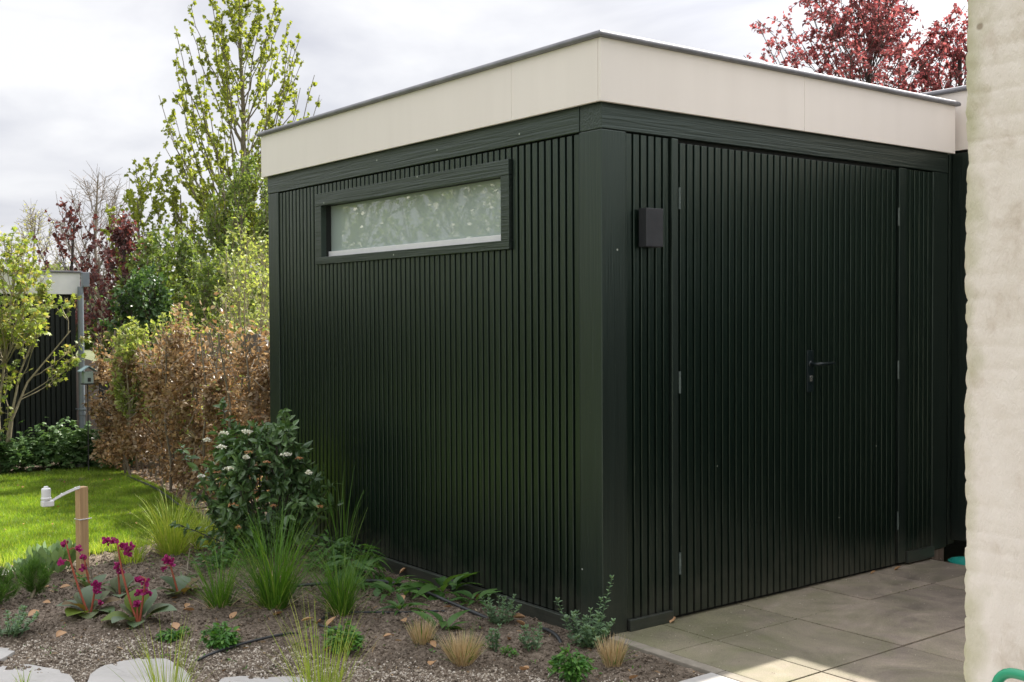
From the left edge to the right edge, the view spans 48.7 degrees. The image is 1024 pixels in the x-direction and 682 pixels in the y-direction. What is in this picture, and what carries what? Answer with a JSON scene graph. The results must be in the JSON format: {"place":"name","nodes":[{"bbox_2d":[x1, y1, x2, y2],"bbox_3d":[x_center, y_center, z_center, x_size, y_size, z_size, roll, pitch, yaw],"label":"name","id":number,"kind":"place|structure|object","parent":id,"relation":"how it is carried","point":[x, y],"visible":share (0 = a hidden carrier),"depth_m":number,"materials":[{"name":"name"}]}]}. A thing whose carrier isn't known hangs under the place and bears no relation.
{"place":"outdoors","nodes":[
{"label":"outdoors","id":0,"kind":"place"},
{"bbox_2d":[0,465,215,568],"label":"lawn","id":1,"kind":"structure","parent":0,"point":[72,518],"depth_m":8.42,"materials":[{"name":"plant"}]},
{"bbox_2d":[77,366,97,470],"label":"bird house","id":2,"kind":"structure","parent":1,"relation":"on","point":[87,378],"depth_m":10.81,"materials":[{"name":"wood"}]},
{"bbox_2d":[120,473,194,513],"bbox_3d":[-3.036,1.268,9.616,0.054,0.040,2.620,-1,2,-30],"label":"drip hose","id":3,"kind":"object","parent":1,"relation":"on","point":[158,490],"visible":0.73,"depth_m":9.55,"materials":[{"name":"rubber"}]},
{"bbox_2d":[8,457,258,513],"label":"hedge soil","id":4,"kind":"structure","parent":0,"point":[36,468],"depth_m":10.67,"materials":[{"name":"soil"}]},
{"bbox_2d":[0,420,70,473],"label":"geranium","id":5,"kind":"object","parent":4,"relation":"on","point":[29,457],"visible":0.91,"depth_m":10.82,"materials":[{"name":"green plant"}]},
{"bbox_2d":[18,416,92,469],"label":"geranium","id":6,"kind":"object","parent":4,"relation":"on","point":[63,434],"visible":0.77,"depth_m":10.98,"materials":[{"name":"green plant"}]},
{"bbox_2d":[57,421,104,467],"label":"geranium","id":7,"kind":"object","parent":4,"relation":"on","point":[74,440],"visible":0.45,"depth_m":11.09,"materials":[{"name":"green plant"}]},
{"bbox_2d":[76,359,110,434],"bbox_3d":[-4.477,0.708,12.121,0.500,1.040,0.040,-1,2,-38],"label":"fence panel","id":8,"kind":"object","parent":4,"relation":"on","point":[87,363],"visible":0.2,"depth_m":12.08,"materials":[{"name":"metal"}]},
{"bbox_2d":[91,318,123,361],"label":"yellow green bush","id":9,"kind":"object","parent":4,"relation":"on","point":[104,337],"visible":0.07,"depth_m":12.68,"materials":[{"name":"green plant"}]},
{"bbox_2d":[86,436,139,467],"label":"geranium","id":10,"kind":"object","parent":4,"relation":"on","point":[130,462],"visible":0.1,"depth_m":11.11,"materials":[{"name":"green plant"}]},
{"bbox_2d":[145,304,202,447],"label":"yellow green bush","id":11,"kind":"object","parent":4,"relation":"on","point":[158,321],"visible":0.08,"depth_m":11.63,"materials":[{"name":"green plant"}]},
{"bbox_2d":[79,292,269,513],"bbox_3d":[-2.707,0.449,9.739,1.000,1.745,4.242,-1,2,-38],"label":"beech hedge","id":12,"kind":"object","parent":4,"relation":"on","point":[174,380],"visible":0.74,"depth_m":9.49,"materials":[{"name":"brown plant"}]},
{"bbox_2d":[103,316,162,431],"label":"climbing shrub","id":13,"kind":"object","parent":12,"relation":"on","point":[120,341],"visible":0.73,"depth_m":10.36,"materials":[{"name":"green plant"}]},
{"bbox_2d":[115,461,264,526],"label":"leaf litter","id":14,"kind":"object","parent":4,"relation":"on","point":[158,481],"visible":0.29,"depth_m":10.05,"materials":[{"name":"brown plant"}]},
{"bbox_2d":[196,250,269,402],"bbox_3d":[-2.426,0.229,10.255,0.805,2.126,0.779,-1,2,-38],"label":"pale stemmed bush","id":15,"kind":"object","parent":4,"relation":"on","point":[235,305],"visible":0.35,"depth_m":10.21,"materials":[{"name":"green plant"}]},
{"bbox_2d":[240,334,269,485],"bbox_3d":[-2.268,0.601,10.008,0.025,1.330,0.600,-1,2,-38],"label":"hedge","id":16,"kind":"object","parent":4,"relation":"on","point":[254,341],"visible":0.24,"depth_m":9.96,"materials":[{"name":"plant"}]},
{"bbox_2d":[0,624,698,681],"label":"gravel","id":17,"kind":"structure","parent":0,"point":[272,660],"depth_m":4.88,"materials":[{"name":"gravel"}]},
{"bbox_2d":[0,508,704,681],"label":"soil bed","id":18,"kind":"object","parent":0,"point":[502,660],"visible":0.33,"depth_m":5.34,"materials":[{"name":"soil"}]},
{"bbox_2d":[0,648,14,660],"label":"flagstone","id":19,"kind":"object","parent":18,"relation":"on","point":[5,653],"visible":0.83,"depth_m":5.02,"materials":[{"name":"stone"}]},
{"bbox_2d":[0,564,26,603],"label":"dwarf pine","id":20,"kind":"object","parent":18,"relation":"on","point":[7,580],"visible":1,"depth_m":5.85,"materials":[{"name":"green plant"}]},
{"bbox_2d":[0,604,38,637],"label":"catmint","id":21,"kind":"object","parent":18,"relation":"on","point":[15,627],"visible":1,"depth_m":5.30,"materials":[{"name":"green plant"}]},
{"bbox_2d":[6,554,47,577],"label":"sage plant","id":22,"kind":"object","parent":18,"relation":"on","point":[20,561],"visible":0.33,"depth_m":6.46,"materials":[{"name":"green plant"}]},
{"bbox_2d":[12,554,55,597],"bbox_3d":[-2.545,1.252,6.023,0.230,0.239,0.222,-1,2,-38],"label":"dwarf pine","id":23,"kind":"object","parent":18,"relation":"on","point":[31,575],"visible":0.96,"depth_m":6.01,"materials":[{"name":"green plant"}]},
{"bbox_2d":[0,664,74,681],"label":"flagstone","id":24,"kind":"object","parent":18,"relation":"on","point":[54,675],"visible":0.95,"depth_m":4.70,"materials":[{"name":"stone"}]},
{"bbox_2d":[25,538,75,572],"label":"sage plant","id":25,"kind":"object","parent":18,"relation":"on","point":[53,553],"visible":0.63,"depth_m":6.55,"materials":[{"name":"green plant"}]},
{"bbox_2d":[75,486,88,576],"bbox_3d":[-2.487,1.144,6.554,0.053,0.603,0.053,1,2,40],"label":"wooden stake","id":26,"kind":"object","parent":18,"relation":"on","point":[81,512],"visible":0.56,"depth_m":6.53,"materials":[{"name":"brown wood"}]},
{"bbox_2d":[41,486,79,506],"bbox_3d":[-2.599,0.892,6.525,0.226,0.118,0.069,0,1,-9],"label":"rain sensor","id":27,"kind":"object","parent":26,"relation":"attached to","point":[47,500],"visible":1,"depth_m":6.50,"materials":[{"name":"white plastic"}]},
{"bbox_2d":[56,539,120,618],"bbox_3d":[-2.095,1.183,5.626,0.289,0.388,0.246,-1,2,-38],"label":"bergenia","id":28,"kind":"object","parent":18,"relation":"on","point":[92,596],"visible":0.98,"depth_m":5.63,"materials":[{"name":"green plant"}]},
{"bbox_2d":[69,553,109,589],"bbox_3d":[-2.236,1.251,6.016,0.199,0.233,0.176,-1,2,-38],"label":"bergenia","id":29,"kind":"object","parent":18,"relation":"on","point":[100,578],"visible":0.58,"depth_m":6.03,"materials":[{"name":"green plant"}]},
{"bbox_2d":[101,562,140,596],"bbox_3d":[-2.066,1.265,5.985,0.178,0.203,0.163,1,2,36],"label":"bergenia","id":30,"kind":"object","parent":18,"relation":"on","point":[117,584],"visible":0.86,"depth_m":6.00,"materials":[{"name":"green plant"}]},
{"bbox_2d":[107,535,152,563],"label":"grass clump","id":31,"kind":"object","parent":18,"relation":"on","point":[136,557],"visible":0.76,"depth_m":6.85,"materials":[{"name":"plant"}]},
{"bbox_2d":[101,537,176,627],"bbox_3d":[-1.804,1.161,5.454,0.308,0.437,0.246,-1,2,-38],"label":"bergenia","id":32,"kind":"object","parent":18,"relation":"on","point":[137,605],"visible":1,"depth_m":5.46,"materials":[{"name":"green plant"}]},
{"bbox_2d":[88,658,189,681],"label":"flagstone","id":33,"kind":"object","parent":18,"relation":"on","point":[105,673],"visible":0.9,"depth_m":4.74,"materials":[{"name":"stone"}]},
{"bbox_2d":[100,610,215,681],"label":"grass clump","id":34,"kind":"object","parent":18,"relation":"on","point":[176,678],"visible":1,"depth_m":4.25,"materials":[{"name":"plant"}]},
{"bbox_2d":[124,480,210,565],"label":"grass clump","id":35,"kind":"object","parent":18,"relation":"on","point":[170,541],"visible":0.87,"depth_m":7.05,"materials":[{"name":"plant"}]},
{"bbox_2d":[154,625,189,643],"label":"herb clump","id":36,"kind":"object","parent":18,"relation":"on","point":[169,636],"visible":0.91,"depth_m":5.19,"materials":[{"name":"green plant"}]},
{"bbox_2d":[156,554,199,594],"bbox_3d":[-1.762,1.245,5.975,0.249,0.244,0.204,-1,2,-38],"label":"bergenia","id":37,"kind":"object","parent":18,"relation":"on","point":[176,584],"visible":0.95,"depth_m":5.98,"materials":[{"name":"green plant"}]},
{"bbox_2d":[179,498,224,549],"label":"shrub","id":38,"kind":"object","parent":18,"relation":"on","point":[207,530],"visible":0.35,"depth_m":7.28,"materials":[{"name":"plant"}]},
{"bbox_2d":[159,536,268,609],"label":"grass clump","id":39,"kind":"object","parent":18,"relation":"on","point":[219,600],"visible":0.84,"depth_m":5.71,"materials":[{"name":"plant"}]},
{"bbox_2d":[199,621,241,650],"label":"herb clump","id":40,"kind":"object","parent":18,"relation":"on","point":[218,638],"visible":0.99,"depth_m":5.06,"materials":[{"name":"green plant"}]},
{"bbox_2d":[184,536,261,573],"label":"herb clump","id":41,"kind":"object","parent":18,"relation":"on","point":[218,554],"visible":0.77,"depth_m":6.60,"materials":[{"name":"green plant"}]},
{"bbox_2d":[195,632,298,660],"bbox_3d":[-1.185,1.372,5.120,0.026,0.035,0.560,1,2,43],"label":"drip hose","id":42,"kind":"object","parent":18,"relation":"on","point":[238,644],"visible":0.95,"depth_m":5.10,"materials":[{"name":"rubber"}]},
{"bbox_2d":[170,396,342,555],"bbox_3d":[-1.419,0.867,6.795,1.016,1.001,1.431,-1,2,-38],"label":"viburnum","id":43,"kind":"object","parent":18,"relation":"on","point":[276,454],"visible":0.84,"depth_m":6.87,"materials":[{"name":"green plant"}]},
{"bbox_2d":[219,676,312,681],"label":"flagstone","id":44,"kind":"object","parent":18,"relation":"on","point":[246,679],"visible":0.83,"depth_m":4.64,"materials":[{"name":"stone"}]},
{"bbox_2d":[181,489,377,621],"bbox_3d":[-1.200,1.096,5.774,1.144,0.704,1.102,-1,2,-38],"label":"grass clump","id":45,"kind":"object","parent":18,"relation":"on","point":[275,594],"visible":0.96,"depth_m":5.71,"materials":[{"name":"plant"}]},
{"bbox_2d":[264,591,377,681],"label":"grass clump","id":46,"kind":"object","parent":18,"relation":"on","point":[318,672],"visible":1,"depth_m":4.24,"materials":[{"name":"plant"}]},
{"bbox_2d":[317,616,343,630],"bbox_3d":[-0.888,1.357,5.433,0.098,0.025,0.283,-1,1,-27],"label":"drip hose","id":47,"kind":"object","parent":18,"relation":"on","point":[321,625],"visible":0.75,"depth_m":5.37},
{"bbox_2d":[300,529,364,568],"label":"herb clump","id":48,"kind":"object","parent":18,"relation":"on","point":[340,546],"visible":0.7,"depth_m":6.65,"materials":[{"name":"green plant"}]},
{"bbox_2d":[24,549,640,681],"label":"seedlings","id":49,"kind":"object","parent":18,"relation":"on","point":[283,635],"visible":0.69,"depth_m":5.47,"materials":[{"name":"green plant"}]},
{"bbox_2d":[272,532,402,623],"bbox_3d":[-0.836,1.208,5.647,0.768,0.521,0.765,-1,2,-38],"label":"grass clump","id":50,"kind":"object","parent":18,"relation":"on","point":[338,604],"visible":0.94,"depth_m":5.63,"materials":[{"name":"plant"}]},
{"bbox_2d":[318,465,367,564],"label":"grass clump","id":51,"kind":"object","parent":18,"relation":"on","point":[344,527],"visible":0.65,"depth_m":6.85,"materials":[{"name":"plant"}]},
{"bbox_2d":[321,618,367,655],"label":"herb clump","id":52,"kind":"object","parent":18,"relation":"on","point":[359,639],"visible":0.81,"depth_m":5.02,"materials":[{"name":"green plant"}]},
{"bbox_2d":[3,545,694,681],"bbox_3d":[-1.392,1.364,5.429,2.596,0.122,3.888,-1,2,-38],"label":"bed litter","id":53,"kind":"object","parent":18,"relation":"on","point":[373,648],"visible":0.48,"depth_m":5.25,"materials":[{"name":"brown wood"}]},
{"bbox_2d":[321,544,391,590],"bbox_3d":[-0.869,1.300,6.383,0.405,0.292,0.410,0,1,-5],"label":"rosette","id":54,"kind":"object","parent":18,"relation":"on","point":[338,560],"visible":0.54,"depth_m":6.33,"materials":[{"name":"green plant"}]},
{"bbox_2d":[241,579,487,617],"bbox_3d":[-0.687,1.347,6.016,1.522,0.061,0.434,0,1,23],"label":"drip hose","id":55,"kind":"object","parent":18,"relation":"on","point":[442,599],"visible":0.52,"depth_m":5.89,"materials":[{"name":"rubber"}]},
{"bbox_2d":[324,610,446,613],"bbox_3d":[-0.608,1.356,5.637,0.658,0.032,0.051,0,1,0],"label":"drip hose","id":56,"kind":"object","parent":18,"relation":"on","point":[386,611],"visible":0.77,"depth_m":5.63,"materials":[{"name":"rubber"}]},
{"bbox_2d":[358,581,427,601],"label":"dock plant","id":57,"kind":"object","parent":18,"relation":"on","point":[390,588],"visible":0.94,"depth_m":5.97,"materials":[{"name":"green plant"}]},
{"bbox_2d":[372,575,413,596],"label":"dock plant","id":58,"kind":"object","parent":18,"relation":"on","point":[390,580],"visible":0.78,"depth_m":6.16,"materials":[{"name":"green plant"}]},
{"bbox_2d":[376,593,429,614],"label":"dock plant","id":59,"kind":"object","parent":18,"relation":"on","point":[400,599],"visible":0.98,"depth_m":5.65,"materials":[{"name":"green plant"}]},
{"bbox_2d":[398,612,445,645],"bbox_3d":[-0.397,1.282,5.098,0.263,0.192,0.295,0,1,6],"label":"grass stub","id":60,"kind":"object","parent":18,"relation":"on","point":[420,636],"depth_m":5.08,"materials":[{"name":"plant"}]},
{"bbox_2d":[395,572,481,602],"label":"dock plant","id":61,"kind":"object","parent":18,"relation":"on","point":[443,581],"visible":0.81,"depth_m":5.97,"materials":[{"name":"green plant"}]},
{"bbox_2d":[411,609,470,629],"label":"dock plant","id":62,"kind":"object","parent":18,"relation":"on","point":[451,619],"visible":0.82,"depth_m":5.34,"materials":[{"name":"green plant"}]},
{"bbox_2d":[432,620,493,666],"bbox_3d":[-0.227,1.282,4.833,0.309,0.202,0.307,0,1,11],"label":"grass stub","id":63,"kind":"object","parent":18,"relation":"on","point":[462,652],"depth_m":4.82,"materials":[{"name":"plant"}]},
{"bbox_2d":[443,588,499,605],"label":"dock plant","id":64,"kind":"object","parent":18,"relation":"on","point":[471,596],"visible":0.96,"depth_m":5.83,"materials":[{"name":"green plant"}]},
{"bbox_2d":[485,623,501,651],"bbox_3d":[-0.080,1.318,5.034,0.097,0.121,0.076,1,2,36],"label":"catmint","id":65,"kind":"object","parent":18,"relation":"on","point":[496,645],"visible":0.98,"depth_m":5.03,"materials":[{"name":"green plant"}]},
{"bbox_2d":[479,594,521,623],"bbox_3d":[-0.062,1.299,5.469,0.201,0.140,0.200,-1,2,-38],"label":"catmint","id":66,"kind":"object","parent":18,"relation":"on","point":[494,618],"visible":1,"depth_m":5.44,"materials":[{"name":"green plant"}]},
{"bbox_2d":[500,645,518,656],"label":"herb clump","id":67,"kind":"object","parent":18,"relation":"on","point":[512,651],"visible":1,"depth_m":4.94,"materials":[{"name":"green plant"}]},
{"bbox_2d":[518,622,543,650],"bbox_3d":[0.085,1.319,5.040,0.116,0.120,0.142,0,1,1],"label":"catmint","id":68,"kind":"object","parent":18,"relation":"on","point":[529,644],"visible":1,"depth_m":5.05,"materials":[{"name":"green plant"}]},
{"bbox_2d":[541,627,561,642],"bbox_3d":[0.180,1.367,5.258,0.026,0.046,0.284,-1,1,-23],"label":"drip hose","id":69,"kind":"object","parent":18,"relation":"on","point":[556,635],"visible":0.79,"depth_m":5.23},
{"bbox_2d":[547,644,597,681],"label":"herb clump","id":70,"kind":"object","parent":18,"relation":"on","point":[570,670],"visible":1,"depth_m":4.61,"materials":[{"name":"green plant"}]},
{"bbox_2d":[553,575,615,648],"bbox_3d":[0.351,1.221,5.104,0.258,0.329,0.240,-1,2,-38],"label":"catmint","id":71,"kind":"object","parent":18,"relation":"on","point":[589,642],"visible":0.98,"depth_m":5.11,"materials":[{"name":"green plant"}]},
{"bbox_2d":[592,629,645,667],"bbox_3d":[0.432,1.294,4.822,0.254,0.173,0.299,1,2,38],"label":"grass stub","id":72,"kind":"object","parent":18,"relation":"on","point":[611,657],"depth_m":4.79,"materials":[{"name":"plant"}]},
{"bbox_2d":[0,0,967,283],"label":"sky","id":73,"kind":"structure","parent":0,"point":[82,82],"materials":[{"name":"white"}]},
{"bbox_2d":[76,336,966,561],"bbox_3d":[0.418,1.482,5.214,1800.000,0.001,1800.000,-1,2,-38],"label":"ground","id":74,"kind":"structure","parent":0,"point":[956,548],"depth_m":7.77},
{"bbox_2d":[0,201,69,270],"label":"bare tree","id":75,"kind":"object","parent":74,"relation":"on","point":[31,220],"visible":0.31,"depth_m":50.26,"materials":[{"name":"plant"}]},
{"bbox_2d":[0,270,81,442],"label":"shed","id":76,"kind":"structure","parent":74,"relation":"on","point":[56,403],"depth_m":11.67,"materials":[{"name":"black wood"}]},
{"bbox_2d":[75,272,89,430],"bbox_3d":[-4.478,0.285,11.815,0.130,2.000,0.110,-1,2,-38],"label":"drainpipe","id":77,"kind":"object","parent":76,"relation":"attached to","point":[85,281],"visible":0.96,"depth_m":11.77,"materials":[{"name":"metal"}]},
{"bbox_2d":[20,197,109,352],"bbox_3d":[-6.306,-0.451,16.027,1.277,3.197,1.555,-1,1,-20],"label":"copper tree","id":78,"kind":"object","parent":74,"relation":"on","point":[74,230],"visible":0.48,"depth_m":16.00,"materials":[{"name":"red plant"}]},
{"bbox_2d":[42,162,146,356],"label":"bare tree","id":79,"kind":"object","parent":74,"relation":"on","point":[97,209],"visible":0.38,"depth_m":44.71,"materials":[{"name":"plant"}]},
{"bbox_2d":[79,210,157,358],"bbox_3d":[-5.205,-0.293,15.159,1.102,2.912,1.034,0,1,-8],"label":"copper tree","id":80,"kind":"object","parent":74,"relation":"on","point":[123,234],"visible":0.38,"depth_m":14.99,"materials":[{"name":"red plant"}]},
{"bbox_2d":[98,262,174,431],"bbox_3d":[-4.161,0.171,12.716,0.926,2.146,0.985,-1,1,-21],"label":"evergreen bush","id":81,"kind":"object","parent":74,"relation":"on","point":[144,303],"visible":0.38,"depth_m":12.59,"materials":[{"name":"green plant"}]},
{"bbox_2d":[41,262,253,348],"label":"wood","id":82,"kind":"object","parent":74,"relation":"on","point":[88,345],"depth_m":57.41,"materials":[{"name":"green plant"}]},
{"bbox_2d":[100,152,208,325],"bbox_3d":[-5.247,-0.834,16.813,1.587,3.922,1.568,0,1,0],"label":"lime tree","id":83,"kind":"object","parent":74,"relation":"on","point":[138,207],"visible":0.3,"depth_m":16.58,"materials":[{"name":"green plant"}]},
{"bbox_2d":[110,223,214,368],"bbox_3d":[-4.530,-0.190,15.074,1.704,2.765,1.466,1,2,38],"label":"green bush","id":84,"kind":"object","parent":74,"relation":"on","point":[148,256],"visible":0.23,"depth_m":14.93,"materials":[{"name":"green plant"}]},
{"bbox_2d":[167,241,267,402],"bbox_3d":[-3.242,0.045,12.902,1.127,2.382,1.328,1,2,38],"label":"green bush","id":85,"kind":"object","parent":74,"relation":"on","point":[209,278],"visible":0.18,"depth_m":12.62,"materials":[{"name":"green plant"}]},
{"bbox_2d":[178,150,268,345],"bbox_3d":[-3.337,-0.610,14.176,1.656,3.586,1.733,-1,2,-38],"label":"hawthorn","id":86,"kind":"object","parent":74,"relation":"on","point":[243,200],"visible":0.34,"depth_m":14.03,"materials":[{"name":"green plant"}]},
{"bbox_2d":[195,217,268,366],"bbox_3d":[-2.882,-0.075,12.594,1.084,2.632,1.048,-1,2,-38],"label":"pale stemmed bush","id":87,"kind":"object","parent":74,"relation":"on","point":[252,247],"visible":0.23,"depth_m":12.52,"materials":[{"name":"green plant"}]},
{"bbox_2d":[207,265,269,366],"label":"pale stemmed bush","id":88,"kind":"object","parent":74,"relation":"on","point":[246,303],"visible":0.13,"depth_m":11.53,"materials":[{"name":"green plant"}]},
{"bbox_2d":[159,0,321,267],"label":"lime tree","id":89,"kind":"object","parent":74,"relation":"on","point":[198,194],"visible":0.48,"depth_m":17.63,"materials":[{"name":"green plant"}]},
{"bbox_2d":[237,215,268,335],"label":"green bush","id":90,"kind":"object","parent":74,"relation":"on","point":[244,241],"visible":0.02,"depth_m":14.08,"materials":[{"name":"green plant"}]},
{"bbox_2d":[256,29,960,641],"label":"garden shed","id":91,"kind":"structure","parent":74,"relation":"on","point":[510,357],"depth_m":5.96,"materials":[{"name":"paint"}]},
{"bbox_2d":[315,159,512,264],"bbox_3d":[-0.608,-0.706,6.542,0.098,0.453,2.061,-1,2,-38],"label":"window","id":92,"kind":"structure","parent":91,"relation":"in","point":[469,209],"depth_m":6.44,"materials":[{"name":"green paint"}]},
{"bbox_2d":[639,208,662,247],"bbox_3d":[0.649,-0.531,5.322,0.110,0.182,0.063,-1,2,-38],"label":"wall lamp","id":93,"kind":"object","parent":91,"relation":"attached to","point":[650,227],"visible":1,"depth_m":5.29,"materials":[{"name":"metal"}]},
{"bbox_2d":[678,143,800,613],"bbox_3d":[1.166,0.181,5.775,0.929,2.291,0.043,-1,2,-38],"label":"door","id":94,"kind":"structure","parent":91,"relation":"in","point":[739,212],"depth_m":5.75,"materials":[{"name":"paint"}]},
{"bbox_2d":[797,159,899,585],"bbox_3d":[1.906,0.166,6.307,0.901,2.291,0.101,-1,2,-38],"label":"door","id":95,"kind":"structure","parent":91,"relation":"in","point":[848,274],"depth_m":6.31,"materials":[{"name":"paint"}]},
{"bbox_2d":[608,636,758,681],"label":"kerb","id":96,"kind":"structure","parent":74,"relation":"on","point":[687,662],"depth_m":4.84,"materials":[{"name":"concrete"}]},
{"bbox_2d":[743,0,967,92],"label":"plum tree","id":97,"kind":"object","parent":74,"relation":"on","point":[874,40],"visible":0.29,"depth_m":15.59,"materials":[{"name":"red plant"}]},
{"bbox_2d":[880,17,967,92],"bbox_3d":[6.340,-1.672,16.008,2.667,5.716,2.780,-1,2,-38],"label":"plum tree","id":98,"kind":"object","parent":74,"relation":"on","point":[958,54],"visible":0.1,"depth_m":15.72,"materials":[{"name":"red plant"}]},
{"bbox_2d":[919,85,968,544],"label":"side building","id":99,"kind":"structure","parent":74,"relation":"on","point":[957,368],"depth_m":6.96,"materials":[{"name":"paint"}]},
{"bbox_2d":[963,0,1023,681],"bbox_3d":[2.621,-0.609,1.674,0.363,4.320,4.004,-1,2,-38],"label":"brick house","id":100,"kind":"structure","parent":74,"relation":"on","point":[994,450],"depth_m":3.09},
{"bbox_2d":[680,672,738,681],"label":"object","id":101,"kind":"structure","parent":0,"point":[711,677],"depth_m":4.58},
{"bbox_2d":[614,559,966,681],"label":"patio","id":102,"kind":"structure","parent":0,"point":[890,650],"depth_m":5.28,"materials":[{"name":"concrete"}]},
{"bbox_2d":[654,558,959,672],"bbox_3d":[2.058,1.345,5.440,2.721,0.005,1.623,-1,2,-38],"label":"patio grit","id":103,"kind":"object","parent":102,"relation":"on","point":[815,599],"visible":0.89,"depth_m":5.59,"materials":[{"name":"gravel"}]},
{"bbox_2d":[948,557,964,564],"bbox_3d":[2.749,1.349,6.798,0.251,0.059,0.252,-1,2,-38],"label":"teal tub","id":104,"kind":"object","parent":102,"relation":"on","point":[958,560],"visible":0.3,"depth_m":6.89,"materials":[{"name":"plastic"}]},
{"bbox_2d":[992,668,1023,681],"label":"garden hose","id":105,"kind":"object","parent":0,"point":[1002,675],"visible":1,"depth_m":2.77,"materials":[{"name":"rubber"}]},
{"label":"border soil","id":106,"kind":"structure","parent":0,"visible":0},
{"bbox_2d":[0,434,20,472],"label":"geranium","id":107,"kind":"object","parent":106,"relation":"on","point":[2,453],"visible":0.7,"depth_m":10.77,"materials":[{"name":"green plant"}]},
{"bbox_2d":[0,226,92,472],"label":"maple tree","id":108,"kind":"object","parent":106,"relation":"on","point":[37,319],"visible":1,"depth_m":10.85,"materials":[{"name":"green plant"}]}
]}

